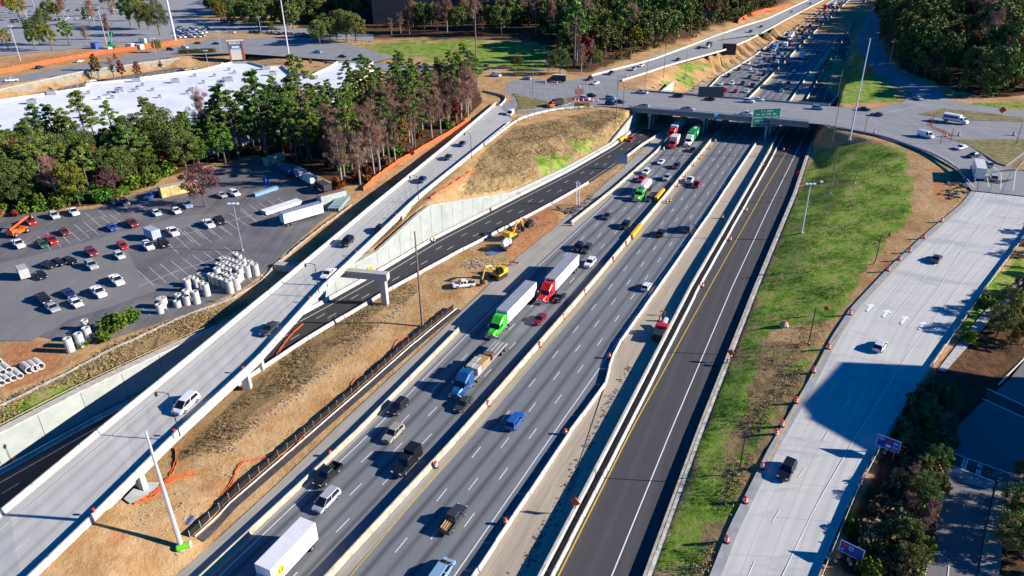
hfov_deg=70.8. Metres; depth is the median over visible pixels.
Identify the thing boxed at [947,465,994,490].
street pad
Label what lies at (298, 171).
box truck
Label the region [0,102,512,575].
flyover bridge
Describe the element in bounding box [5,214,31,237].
telehandler
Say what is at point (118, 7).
green tree
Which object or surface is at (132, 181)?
bush
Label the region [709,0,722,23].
bare tree
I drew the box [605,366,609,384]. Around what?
concrete barrier
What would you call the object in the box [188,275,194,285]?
concrete pipe
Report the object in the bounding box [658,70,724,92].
rubble
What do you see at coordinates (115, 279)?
pickup truck
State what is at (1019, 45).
evergreen tree
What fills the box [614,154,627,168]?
sign back
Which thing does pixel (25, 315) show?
lot lane
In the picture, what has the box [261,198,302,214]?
steel beams
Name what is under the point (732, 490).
dry grass
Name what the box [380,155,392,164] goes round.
shrub
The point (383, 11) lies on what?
office block
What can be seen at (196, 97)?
bare tree
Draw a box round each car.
[33,269,47,279]
[37,239,48,248]
[38,260,57,269]
[44,301,60,313]
[50,257,67,266]
[58,227,70,235]
[60,287,76,298]
[62,256,78,264]
[68,297,83,308]
[106,223,117,231]
[109,197,119,204]
[113,249,125,259]
[116,240,128,249]
[150,208,161,216]
[170,206,181,213]
[215,191,227,198]
[259,321,279,336]
[320,268,336,279]
[373,223,384,232]
[417,176,426,182]
[443,154,452,159]
[453,395,472,412]
[458,141,465,146]
[532,312,546,325]
[552,291,566,302]
[586,93,596,96]
[602,212,611,219]
[614,99,625,103]
[627,136,634,141]
[638,103,649,107]
[641,282,651,291]
[645,194,653,201]
[657,159,664,164]
[704,97,714,100]
[753,97,764,100]
[858,106,870,110]
[870,112,882,116]
[872,339,887,352]
[914,96,923,100]
[930,254,942,263]
[954,144,967,149]
[966,152,980,157]
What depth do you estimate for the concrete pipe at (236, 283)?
176.09 m
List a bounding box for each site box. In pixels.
[125,43,133,46]
[134,44,144,49]
[138,38,148,42]
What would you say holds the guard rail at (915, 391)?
on the ground at (982, 368)
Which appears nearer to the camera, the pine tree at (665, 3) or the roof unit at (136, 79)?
the roof unit at (136, 79)
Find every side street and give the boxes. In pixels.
[926,452,993,575]
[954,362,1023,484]
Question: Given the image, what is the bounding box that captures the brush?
[880,399,956,566]
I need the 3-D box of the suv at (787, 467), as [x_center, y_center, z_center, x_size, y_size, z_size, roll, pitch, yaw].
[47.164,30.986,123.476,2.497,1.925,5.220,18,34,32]
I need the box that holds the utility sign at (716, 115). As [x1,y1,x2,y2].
[714,112,721,117]
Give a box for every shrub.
[0,209,5,216]
[9,209,19,216]
[324,160,334,166]
[330,177,339,186]
[334,179,345,189]
[351,171,362,180]
[360,174,371,183]
[361,165,372,174]
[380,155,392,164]
[405,147,413,154]
[415,131,423,138]
[450,115,458,121]
[888,494,906,505]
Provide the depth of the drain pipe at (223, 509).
139.07 m
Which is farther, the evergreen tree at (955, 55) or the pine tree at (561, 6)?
the pine tree at (561, 6)
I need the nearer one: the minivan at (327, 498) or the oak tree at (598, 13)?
the minivan at (327, 498)
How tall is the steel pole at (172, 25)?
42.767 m
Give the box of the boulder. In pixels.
[779,320,788,327]
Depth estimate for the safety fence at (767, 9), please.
657.15 m
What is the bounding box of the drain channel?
[198,309,460,541]
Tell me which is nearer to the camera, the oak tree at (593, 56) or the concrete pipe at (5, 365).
the concrete pipe at (5, 365)
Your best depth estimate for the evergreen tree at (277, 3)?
587.86 m
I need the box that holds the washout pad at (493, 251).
[486,247,505,255]
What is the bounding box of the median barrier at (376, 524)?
[324,0,848,575]
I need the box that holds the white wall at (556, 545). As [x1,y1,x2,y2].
[537,136,776,575]
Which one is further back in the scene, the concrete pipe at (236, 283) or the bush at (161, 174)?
the bush at (161, 174)
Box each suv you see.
[48,209,59,219]
[84,245,98,256]
[84,258,98,270]
[119,196,130,205]
[141,239,154,250]
[157,236,170,247]
[228,188,240,196]
[339,234,353,246]
[382,421,404,443]
[387,396,408,415]
[504,411,525,431]
[572,241,583,251]
[579,95,590,99]
[581,242,592,253]
[584,256,595,267]
[605,95,615,99]
[605,100,616,104]
[619,219,629,229]
[642,167,649,174]
[656,229,665,237]
[662,173,670,180]
[672,93,683,97]
[672,161,680,168]
[743,98,754,102]
[776,456,797,481]
[811,104,823,109]
[985,161,993,167]
[989,173,997,180]
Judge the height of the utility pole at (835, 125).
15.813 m
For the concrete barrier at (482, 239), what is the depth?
222.07 m
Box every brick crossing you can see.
[566,95,580,100]
[575,89,582,94]
[927,118,933,125]
[930,126,953,135]
[953,454,999,481]
[985,390,1023,413]
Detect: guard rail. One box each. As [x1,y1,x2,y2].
[822,237,1023,575]
[824,124,964,178]
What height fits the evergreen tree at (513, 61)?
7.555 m
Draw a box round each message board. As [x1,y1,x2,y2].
[698,86,723,97]
[702,10,712,23]
[722,43,736,54]
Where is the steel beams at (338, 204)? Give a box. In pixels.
[328,195,349,210]
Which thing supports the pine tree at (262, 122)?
on the ground at (982, 368)
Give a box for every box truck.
[254,517,317,575]
[279,164,294,176]
[293,166,306,178]
[300,172,317,185]
[313,180,331,192]
[547,74,565,82]
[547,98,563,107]
[668,133,680,148]
[705,42,712,48]
[772,43,778,51]
[782,42,787,49]
[799,51,804,58]
[970,158,986,180]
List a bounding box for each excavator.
[479,264,507,284]
[502,218,524,240]
[518,218,534,229]
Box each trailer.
[15,263,30,279]
[143,225,160,239]
[279,201,323,225]
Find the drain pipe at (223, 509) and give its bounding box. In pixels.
[194,308,456,536]
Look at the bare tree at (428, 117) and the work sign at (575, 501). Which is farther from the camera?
the bare tree at (428, 117)
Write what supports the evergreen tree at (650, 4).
on the ground at (982, 368)
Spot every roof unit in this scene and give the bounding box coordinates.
[26,98,38,103]
[46,90,57,94]
[114,87,124,92]
[132,77,141,81]
[171,78,180,82]
[224,76,233,81]
[262,65,270,69]
[269,71,276,75]
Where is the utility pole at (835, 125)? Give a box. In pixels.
[831,104,839,143]
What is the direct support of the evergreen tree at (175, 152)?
on the ground at (982, 368)
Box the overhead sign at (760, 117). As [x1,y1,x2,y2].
[751,108,780,126]
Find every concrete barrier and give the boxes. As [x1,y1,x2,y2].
[269,349,289,364]
[288,337,307,351]
[307,325,326,339]
[326,315,344,327]
[344,305,361,317]
[361,295,377,307]
[377,286,392,297]
[392,278,407,288]
[407,270,422,280]
[422,262,436,272]
[436,255,450,264]
[450,247,463,256]
[463,241,476,249]
[471,567,478,575]
[476,234,488,243]
[478,540,497,570]
[489,228,500,236]
[496,514,514,542]
[501,223,512,230]
[513,491,529,517]
[523,211,534,218]
[529,469,544,493]
[534,206,544,212]
[544,201,554,207]
[544,449,558,472]
[550,567,555,575]
[555,539,570,570]
[557,430,570,451]
[569,413,582,432]
[569,514,583,542]
[582,397,594,415]
[582,490,595,516]
[594,382,605,399]
[595,468,606,493]
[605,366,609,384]
[606,447,617,470]
[607,352,614,368]
[614,338,621,354]
[617,429,627,450]
[621,327,629,341]
[626,411,636,431]
[629,315,637,329]
[635,394,644,413]
[638,305,645,317]
[644,379,652,396]
[645,295,652,306]
[652,285,659,296]
[652,365,659,381]
[657,351,665,366]
[659,276,665,286]
[665,338,672,353]
[672,326,678,340]
[678,314,684,328]
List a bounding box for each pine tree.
[0,125,20,154]
[0,142,13,158]
[0,152,9,173]
[7,156,30,175]
[9,121,56,189]
[15,103,54,137]
[16,152,38,178]
[22,143,54,195]
[38,103,64,138]
[51,107,77,138]
[51,142,77,162]
[53,120,67,133]
[55,145,72,169]
[57,116,74,147]
[60,90,97,131]
[69,146,94,197]
[79,105,105,138]
[79,139,102,180]
[98,100,126,129]
[101,140,120,159]
[111,121,139,170]
[113,125,145,174]
[128,126,152,168]
[133,96,157,125]
[136,119,159,162]
[136,132,159,163]
[145,103,168,159]
[170,114,193,161]
[175,111,202,165]
[200,83,236,156]
[203,98,222,114]
[204,114,221,162]
[210,89,249,159]
[226,90,248,121]
[227,107,245,151]
[230,94,261,152]
[238,69,280,155]
[243,84,259,105]
[243,97,272,153]
[249,108,263,148]
[258,84,278,148]
[266,75,279,91]
[270,100,283,144]
[272,92,304,158]
[278,74,302,105]
[278,88,303,144]
[280,54,317,146]
[281,108,299,152]
[282,119,302,161]
[287,100,313,157]
[288,95,305,140]
[294,77,305,89]
[295,120,318,162]
[297,105,319,149]
[299,117,317,158]
[303,83,314,105]
[308,96,324,130]
[310,96,328,125]
[311,82,325,94]
[315,85,331,119]
[320,79,335,104]
[324,85,338,115]
[328,87,358,157]
[330,100,363,173]
[333,84,353,111]
[336,60,357,84]
[341,72,362,92]
[343,82,358,98]
[347,71,360,93]
[348,94,360,116]
[351,70,371,102]
[352,54,373,98]
[355,68,370,101]
[361,75,377,100]
[362,58,378,98]
[363,81,380,101]
[368,70,380,107]
[371,96,404,165]
[373,67,385,84]
[376,82,385,98]
[383,62,394,98]
[384,73,396,90]
[389,50,408,78]
[390,54,408,78]
[391,69,401,87]
[391,80,409,105]
[394,65,405,86]
[396,68,419,97]
[396,69,431,132]
[398,95,407,117]
[401,99,427,148]
[406,58,419,70]
[408,64,420,96]
[414,71,434,125]
[421,63,432,77]
[433,59,447,98]
[439,70,451,89]
[440,50,452,74]
[440,58,461,95]
[445,52,465,101]
[450,43,477,70]
[459,50,482,76]
[471,56,483,92]
[527,0,530,25]
[549,0,565,27]
[559,0,588,67]
[582,6,597,33]
[598,11,615,56]
[613,3,633,49]
[620,0,641,32]
[636,0,651,12]
[657,0,670,40]
[671,0,693,38]
[683,0,703,34]
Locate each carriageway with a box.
[213,0,846,575]
[334,0,859,575]
[544,76,833,575]
[831,0,870,61]
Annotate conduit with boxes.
[134,471,195,503]
[159,447,177,486]
[184,515,196,524]
[221,435,305,495]
[274,324,301,356]
[349,335,410,389]
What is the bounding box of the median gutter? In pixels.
[335,0,850,575]
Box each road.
[0,37,393,84]
[0,128,662,507]
[308,58,453,81]
[477,35,839,575]
[500,76,632,112]
[594,0,821,80]
[637,2,827,129]
[721,190,1023,575]
[822,88,1023,195]
[856,9,936,94]
[987,169,1023,183]
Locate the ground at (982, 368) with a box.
[0,0,1023,575]
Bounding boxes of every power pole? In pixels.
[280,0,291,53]
[474,6,483,67]
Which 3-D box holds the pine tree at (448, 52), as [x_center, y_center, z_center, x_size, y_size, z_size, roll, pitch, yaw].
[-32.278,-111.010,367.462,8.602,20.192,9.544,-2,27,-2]
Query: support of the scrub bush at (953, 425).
on the ground at (982, 368)
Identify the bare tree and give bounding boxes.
[35,152,60,195]
[54,0,65,19]
[79,25,88,44]
[83,0,94,24]
[99,13,111,39]
[105,57,114,79]
[107,0,117,15]
[107,3,113,18]
[182,85,213,122]
[298,89,311,134]
[316,104,334,127]
[320,122,334,168]
[323,125,347,179]
[325,123,350,172]
[332,138,353,178]
[333,107,357,160]
[341,109,357,140]
[346,130,370,184]
[351,101,369,162]
[356,128,367,165]
[358,115,382,174]
[364,99,377,120]
[365,97,375,107]
[365,125,382,163]
[368,84,386,107]
[368,112,392,170]
[370,104,390,150]
[371,108,388,157]
[378,86,395,112]
[380,80,391,98]
[383,76,396,102]
[383,121,401,159]
[386,103,396,131]
[387,18,393,34]
[387,100,402,140]
[391,83,401,116]
[395,12,404,32]
[398,91,419,142]
[400,101,418,144]
[403,0,416,32]
[405,18,412,33]
[412,81,428,129]
[416,101,424,128]
[421,95,437,137]
[428,71,442,96]
[431,2,441,30]
[431,64,440,80]
[431,86,441,126]
[432,96,448,133]
[436,65,451,87]
[438,74,454,97]
[439,89,451,114]
[440,0,452,31]
[442,81,452,117]
[442,95,452,125]
[448,85,462,121]
[453,77,470,118]
[454,69,474,111]
[458,66,477,116]
[459,58,478,103]
[465,0,483,29]
[465,67,476,105]
[468,78,478,109]
[488,0,496,26]
[525,0,544,31]
[543,1,557,35]
[568,16,584,61]
[576,43,586,73]
[580,0,596,12]
[623,2,641,34]
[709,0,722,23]
[887,5,902,27]
[904,492,917,508]
[909,461,921,476]
[921,497,943,520]
[922,517,932,532]
[936,409,952,427]
[960,0,977,12]
[971,0,996,12]
[975,0,999,14]
[980,5,1008,38]
[1001,33,1023,61]
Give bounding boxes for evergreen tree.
[0,135,10,158]
[0,158,37,202]
[3,127,34,154]
[13,117,54,145]
[13,171,43,197]
[15,128,62,169]
[43,161,80,193]
[52,130,91,162]
[62,127,95,154]
[72,130,109,155]
[82,146,124,182]
[91,129,123,149]
[102,146,137,183]
[108,113,139,142]
[116,147,135,170]
[122,0,144,28]
[135,105,182,154]
[139,0,169,34]
[158,127,185,159]
[164,128,201,170]
[186,117,220,157]
[188,124,215,160]
[194,112,230,133]
[202,0,223,16]
[202,114,231,153]
[218,0,235,12]
[233,0,247,23]
[236,109,264,144]
[244,1,266,28]
[251,0,274,24]
[264,83,288,132]
[264,116,293,152]
[274,0,285,24]
[281,2,302,28]
[283,0,307,24]
[295,109,320,140]
[305,0,323,15]
[333,0,352,11]
[402,1,416,26]
[413,1,434,31]
[430,2,442,23]
[447,6,467,33]
[458,2,475,27]
[482,5,494,20]
[486,12,496,29]
[491,4,511,34]
[501,0,521,28]
[510,55,519,67]
[516,56,523,64]
[546,0,567,16]
[546,50,556,69]
[550,46,570,73]
[554,7,567,37]
[557,5,585,30]
[564,11,592,32]
[588,0,600,8]
[604,1,619,21]
[619,6,645,31]
[634,12,654,43]
[635,18,653,45]
[642,0,660,10]
[648,0,676,22]
[692,0,708,10]
[730,0,746,8]
[732,0,754,7]
[874,0,884,16]
[879,0,902,21]
[889,11,925,55]
[892,0,917,24]
[896,21,942,73]
[900,0,942,18]
[908,469,942,499]
[914,0,952,19]
[914,483,945,513]
[918,399,943,421]
[921,8,947,20]
[925,433,940,444]
[928,30,968,67]
[928,443,955,467]
[930,23,959,39]
[947,11,967,24]
[951,0,980,11]
[975,1,1023,30]
[981,27,1016,48]
[984,0,1022,8]
[985,303,1023,337]
[988,0,1015,11]
[991,508,1023,553]
[992,19,1023,49]
[996,285,1023,308]
[998,480,1023,515]
[1001,39,1023,88]
[1016,514,1023,543]
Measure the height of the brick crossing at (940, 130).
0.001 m
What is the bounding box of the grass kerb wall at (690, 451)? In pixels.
[643,131,815,575]
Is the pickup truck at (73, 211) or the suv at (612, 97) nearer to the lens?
the pickup truck at (73, 211)
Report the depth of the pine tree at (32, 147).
227.79 m
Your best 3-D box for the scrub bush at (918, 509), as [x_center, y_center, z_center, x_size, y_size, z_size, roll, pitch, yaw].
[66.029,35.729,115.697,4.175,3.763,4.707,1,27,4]
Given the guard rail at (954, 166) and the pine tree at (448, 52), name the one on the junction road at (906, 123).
the guard rail at (954, 166)
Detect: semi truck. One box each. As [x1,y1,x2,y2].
[448,340,507,399]
[485,280,536,339]
[536,252,578,303]
[632,178,652,201]
[667,117,685,138]
[683,123,702,146]
[787,31,794,40]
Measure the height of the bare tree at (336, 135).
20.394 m
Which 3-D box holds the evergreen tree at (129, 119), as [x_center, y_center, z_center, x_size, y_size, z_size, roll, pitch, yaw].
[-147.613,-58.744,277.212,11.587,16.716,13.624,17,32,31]
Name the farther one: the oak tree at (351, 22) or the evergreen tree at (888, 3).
the evergreen tree at (888, 3)
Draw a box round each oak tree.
[21,16,49,44]
[34,9,51,23]
[39,0,57,18]
[134,3,153,28]
[151,39,161,51]
[277,5,294,27]
[307,19,327,44]
[315,12,329,36]
[319,17,339,42]
[321,0,333,11]
[327,9,345,36]
[327,16,343,40]
[333,9,356,41]
[342,14,366,42]
[529,0,547,24]
[555,25,580,54]
[588,24,610,49]
[589,50,604,67]
[591,9,610,27]
[597,7,614,39]
[599,0,616,11]
[600,25,622,51]
[645,9,672,45]
[652,8,684,45]
[673,0,696,30]
[708,0,728,10]
[878,4,897,28]
[886,9,907,27]
[890,516,928,549]
[893,539,927,568]
[913,14,955,39]
[914,39,948,75]
[915,451,938,471]
[916,542,931,560]
[929,471,950,492]
[936,386,961,409]
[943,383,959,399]
[948,0,964,13]
[952,20,970,37]
[960,45,992,77]
[966,9,991,38]
[969,46,992,79]
[978,43,1023,93]
[1000,308,1023,331]
[1013,457,1023,474]
[1014,322,1023,344]
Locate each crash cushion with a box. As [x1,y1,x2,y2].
[618,134,627,141]
[630,223,642,238]
[653,188,664,201]
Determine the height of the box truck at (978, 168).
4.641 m
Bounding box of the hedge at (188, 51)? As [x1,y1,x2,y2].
[177,48,216,53]
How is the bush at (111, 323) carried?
on the ground at (982, 368)
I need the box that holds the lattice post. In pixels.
[576,182,579,204]
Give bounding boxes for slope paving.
[124,482,158,503]
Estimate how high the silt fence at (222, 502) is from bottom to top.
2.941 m
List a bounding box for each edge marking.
[350,31,830,575]
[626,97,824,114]
[768,213,955,460]
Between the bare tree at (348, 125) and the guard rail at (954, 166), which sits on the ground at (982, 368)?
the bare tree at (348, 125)
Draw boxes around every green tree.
[0,188,12,202]
[24,29,37,48]
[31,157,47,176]
[31,192,45,204]
[55,20,72,44]
[66,146,95,167]
[80,7,91,23]
[99,126,114,142]
[115,0,133,26]
[133,148,158,173]
[184,136,208,161]
[206,125,233,164]
[297,118,319,150]
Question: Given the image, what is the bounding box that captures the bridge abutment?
[610,81,673,144]
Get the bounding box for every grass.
[0,299,253,425]
[182,283,415,459]
[458,112,623,197]
[658,148,907,575]
[687,343,814,575]
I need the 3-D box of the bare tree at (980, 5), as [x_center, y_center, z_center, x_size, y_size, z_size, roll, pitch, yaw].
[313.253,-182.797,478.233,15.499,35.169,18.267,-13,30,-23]
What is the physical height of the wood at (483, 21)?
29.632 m
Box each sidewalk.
[938,280,1021,371]
[978,479,1013,575]
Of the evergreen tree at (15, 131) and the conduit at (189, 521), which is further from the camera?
the evergreen tree at (15, 131)
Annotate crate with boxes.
[466,361,475,369]
[471,356,480,362]
[472,363,481,374]
[477,358,486,369]
[478,354,489,363]
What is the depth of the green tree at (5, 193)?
230.04 m
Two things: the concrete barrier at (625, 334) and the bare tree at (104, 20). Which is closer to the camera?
the concrete barrier at (625, 334)
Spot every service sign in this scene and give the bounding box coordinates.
[839,539,864,566]
[875,433,901,460]
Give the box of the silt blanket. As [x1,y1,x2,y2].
[647,132,815,575]
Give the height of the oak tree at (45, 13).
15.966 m
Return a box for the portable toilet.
[263,177,268,184]
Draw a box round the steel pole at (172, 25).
[166,0,176,40]
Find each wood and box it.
[210,0,775,61]
[212,0,761,54]
[215,0,777,48]
[879,0,1023,89]
[883,27,1022,81]
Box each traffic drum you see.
[433,461,438,468]
[723,534,729,544]
[742,495,747,504]
[758,461,764,469]
[773,428,778,435]
[779,420,784,427]
[793,396,798,403]
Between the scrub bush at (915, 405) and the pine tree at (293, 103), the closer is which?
the scrub bush at (915, 405)
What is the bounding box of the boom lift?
[107,31,115,47]
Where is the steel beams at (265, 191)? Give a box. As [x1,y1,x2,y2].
[253,186,277,196]
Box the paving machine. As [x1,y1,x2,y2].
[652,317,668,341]
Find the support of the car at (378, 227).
on the flyover bridge at (49, 516)
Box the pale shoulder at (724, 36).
[606,33,763,72]
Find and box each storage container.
[90,42,99,48]
[157,179,198,197]
[263,152,284,165]
[317,188,346,204]
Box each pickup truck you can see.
[5,77,18,81]
[10,238,25,248]
[24,216,36,225]
[33,291,51,304]
[43,234,58,244]
[67,207,79,215]
[89,285,106,297]
[107,273,124,285]
[125,218,138,227]
[143,191,158,199]
[165,226,179,236]
[180,199,192,208]
[201,218,214,228]
[213,215,226,224]
[312,460,342,488]
[390,440,422,477]
[437,503,467,535]
[451,278,475,288]
[635,89,647,93]
[637,175,646,182]
[680,106,694,110]
[685,176,693,183]
[692,180,700,187]
[739,110,752,115]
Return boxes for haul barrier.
[732,71,810,179]
[781,0,865,139]
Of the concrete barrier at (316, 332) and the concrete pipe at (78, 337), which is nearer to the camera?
the concrete pipe at (78, 337)
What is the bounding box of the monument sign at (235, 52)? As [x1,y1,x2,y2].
[226,39,245,61]
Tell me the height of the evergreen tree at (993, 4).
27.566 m
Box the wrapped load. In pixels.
[483,351,493,359]
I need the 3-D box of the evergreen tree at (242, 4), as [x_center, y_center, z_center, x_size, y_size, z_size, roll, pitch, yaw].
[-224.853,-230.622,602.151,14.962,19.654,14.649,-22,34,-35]
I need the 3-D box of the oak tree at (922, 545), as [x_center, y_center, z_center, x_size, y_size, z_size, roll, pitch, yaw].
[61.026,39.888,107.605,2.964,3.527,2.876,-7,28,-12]
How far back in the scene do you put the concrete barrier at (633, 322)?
175.68 m
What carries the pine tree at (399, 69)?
on the ground at (982, 368)
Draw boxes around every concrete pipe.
[0,361,12,372]
[0,365,6,375]
[0,372,11,383]
[0,377,5,386]
[6,370,17,381]
[12,367,23,378]
[19,361,33,373]
[26,359,39,371]
[31,357,44,369]
[62,336,74,352]
[73,331,85,347]
[80,318,89,326]
[81,325,93,341]
[155,303,163,314]
[156,296,168,308]
[173,299,181,307]
[174,292,182,302]
[181,289,189,295]
[182,277,192,291]
[182,294,190,305]
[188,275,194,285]
[191,290,200,304]
[192,277,198,287]
[197,272,203,279]
[197,280,203,290]
[201,274,207,281]
[201,282,210,296]
[207,272,213,282]
[210,274,216,284]
[213,266,221,275]
[215,275,221,285]
[220,278,226,288]
[221,271,227,277]
[225,267,231,273]
[225,279,233,293]
[231,276,240,290]
[232,251,237,258]
[232,264,238,271]
[234,273,241,282]
[235,267,243,280]
[236,254,241,260]
[240,257,246,263]
[243,264,251,277]
[251,262,259,276]
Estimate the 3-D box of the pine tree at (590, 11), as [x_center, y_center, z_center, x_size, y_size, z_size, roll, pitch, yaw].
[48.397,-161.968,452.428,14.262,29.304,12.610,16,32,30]
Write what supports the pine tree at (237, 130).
on the ground at (982, 368)
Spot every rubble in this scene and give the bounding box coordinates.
[93,463,245,562]
[218,285,421,460]
[451,171,611,303]
[461,258,500,268]
[506,366,631,575]
[554,195,600,215]
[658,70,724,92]
[938,173,968,199]
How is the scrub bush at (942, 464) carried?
on the ground at (982, 368)
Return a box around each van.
[490,71,500,76]
[506,108,513,115]
[683,221,693,232]
[916,129,934,138]
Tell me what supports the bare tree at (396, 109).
on the ground at (982, 368)
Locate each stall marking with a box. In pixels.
[0,8,371,80]
[47,199,282,314]
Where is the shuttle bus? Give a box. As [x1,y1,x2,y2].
[942,112,968,124]
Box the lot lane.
[0,213,217,340]
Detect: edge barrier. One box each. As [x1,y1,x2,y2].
[0,126,636,475]
[198,327,459,575]
[232,361,269,390]
[482,90,505,106]
[570,117,683,223]
[591,0,807,75]
[622,0,823,80]
[663,0,832,149]
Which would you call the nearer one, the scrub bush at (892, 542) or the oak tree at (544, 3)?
the scrub bush at (892, 542)
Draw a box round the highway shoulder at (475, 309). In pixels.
[177,1,831,575]
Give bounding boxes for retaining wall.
[0,58,179,91]
[0,248,377,468]
[375,142,610,268]
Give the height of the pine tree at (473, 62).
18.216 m
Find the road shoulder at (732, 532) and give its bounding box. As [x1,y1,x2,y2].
[709,191,976,575]
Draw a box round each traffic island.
[514,94,576,110]
[920,108,1023,121]
[942,137,1023,165]
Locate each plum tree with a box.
[90,165,119,188]
[177,162,219,206]
[1013,277,1023,288]
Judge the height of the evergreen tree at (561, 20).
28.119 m
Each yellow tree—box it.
[0,28,11,48]
[4,0,15,14]
[7,0,25,19]
[36,24,57,50]
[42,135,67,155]
[49,3,59,17]
[52,162,87,205]
[211,0,226,21]
[268,22,274,29]
[628,26,642,51]
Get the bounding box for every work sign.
[571,497,579,514]
[727,349,734,356]
[999,106,1005,113]
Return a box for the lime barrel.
[175,540,191,551]
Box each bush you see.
[0,203,11,211]
[12,201,31,214]
[16,196,36,207]
[30,200,51,211]
[32,184,46,195]
[47,189,74,209]
[68,190,88,203]
[76,340,88,348]
[83,181,99,189]
[83,186,92,199]
[91,187,113,202]
[91,330,111,342]
[95,312,129,334]
[98,184,115,189]
[111,177,123,188]
[112,189,123,198]
[118,174,141,189]
[119,186,130,194]
[122,307,140,323]
[140,173,157,187]
[152,168,167,177]
[157,160,177,175]
[336,163,349,170]
[380,143,395,155]
[391,143,405,156]
[438,117,454,128]
[841,518,864,537]
[853,551,887,575]
[857,518,889,545]
[857,536,891,556]
[866,500,897,519]
[868,516,904,543]
[872,551,895,575]
[873,493,910,512]
[875,548,900,560]
[877,467,919,496]
[878,507,909,523]
[886,546,924,575]
[888,538,894,549]
[895,443,920,458]
[896,415,919,430]
[896,433,921,446]
[899,459,912,473]
[901,450,930,467]
[903,520,919,541]
[905,390,938,404]
[906,397,939,415]
[906,556,927,575]
[907,504,925,515]
[907,510,919,518]
[908,544,931,567]
[909,534,941,563]
[912,438,936,447]
[912,498,940,520]
[914,443,934,456]
[915,518,938,546]
[916,379,953,403]
[918,463,949,477]
[921,423,944,434]
[922,473,952,494]
[928,454,948,471]
[929,424,960,449]
[935,453,954,470]
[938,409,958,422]
[943,413,955,429]
[943,427,957,438]
[958,329,980,345]
[978,293,998,308]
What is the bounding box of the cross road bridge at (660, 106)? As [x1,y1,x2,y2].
[603,89,841,139]
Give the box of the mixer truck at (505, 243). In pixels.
[500,238,511,250]
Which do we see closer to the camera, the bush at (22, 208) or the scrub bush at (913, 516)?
the scrub bush at (913, 516)
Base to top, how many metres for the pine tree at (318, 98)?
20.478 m
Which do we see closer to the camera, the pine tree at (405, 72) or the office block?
the pine tree at (405, 72)
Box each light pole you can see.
[144,430,185,551]
[154,392,180,435]
[227,203,243,250]
[304,263,318,292]
[414,231,424,327]
[737,428,760,474]
[800,183,815,233]
[807,308,815,343]
[829,153,837,192]
[848,38,870,140]
[874,232,890,263]
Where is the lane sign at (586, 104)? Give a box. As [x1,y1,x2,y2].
[574,102,589,106]
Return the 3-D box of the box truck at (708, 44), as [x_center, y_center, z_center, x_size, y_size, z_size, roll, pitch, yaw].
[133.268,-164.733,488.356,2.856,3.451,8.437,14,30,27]
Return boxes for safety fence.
[0,39,183,72]
[363,117,470,190]
[430,168,475,197]
[738,4,789,22]
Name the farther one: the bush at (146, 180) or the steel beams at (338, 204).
the bush at (146, 180)
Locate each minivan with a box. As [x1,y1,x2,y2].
[171,390,199,414]
[311,485,340,513]
[428,557,455,575]
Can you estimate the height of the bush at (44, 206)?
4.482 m
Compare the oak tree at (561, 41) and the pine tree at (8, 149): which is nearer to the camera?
the pine tree at (8, 149)
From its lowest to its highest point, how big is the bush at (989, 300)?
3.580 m
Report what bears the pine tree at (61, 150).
on the ground at (982, 368)
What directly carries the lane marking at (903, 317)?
on the concrete road at (765, 543)
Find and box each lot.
[0,0,372,55]
[0,158,334,340]
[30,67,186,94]
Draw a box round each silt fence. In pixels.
[0,203,351,406]
[188,305,453,537]
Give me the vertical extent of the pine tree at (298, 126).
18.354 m
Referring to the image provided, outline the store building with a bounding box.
[0,61,373,181]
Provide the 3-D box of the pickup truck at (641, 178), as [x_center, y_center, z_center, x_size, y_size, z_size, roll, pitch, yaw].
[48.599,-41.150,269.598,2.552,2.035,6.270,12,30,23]
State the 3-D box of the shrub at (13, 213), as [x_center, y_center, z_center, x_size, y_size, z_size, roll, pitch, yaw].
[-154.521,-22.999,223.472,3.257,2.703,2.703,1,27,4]
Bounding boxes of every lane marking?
[0,1,853,575]
[519,9,1023,190]
[748,192,1015,575]
[925,358,1023,575]
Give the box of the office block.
[371,0,519,23]

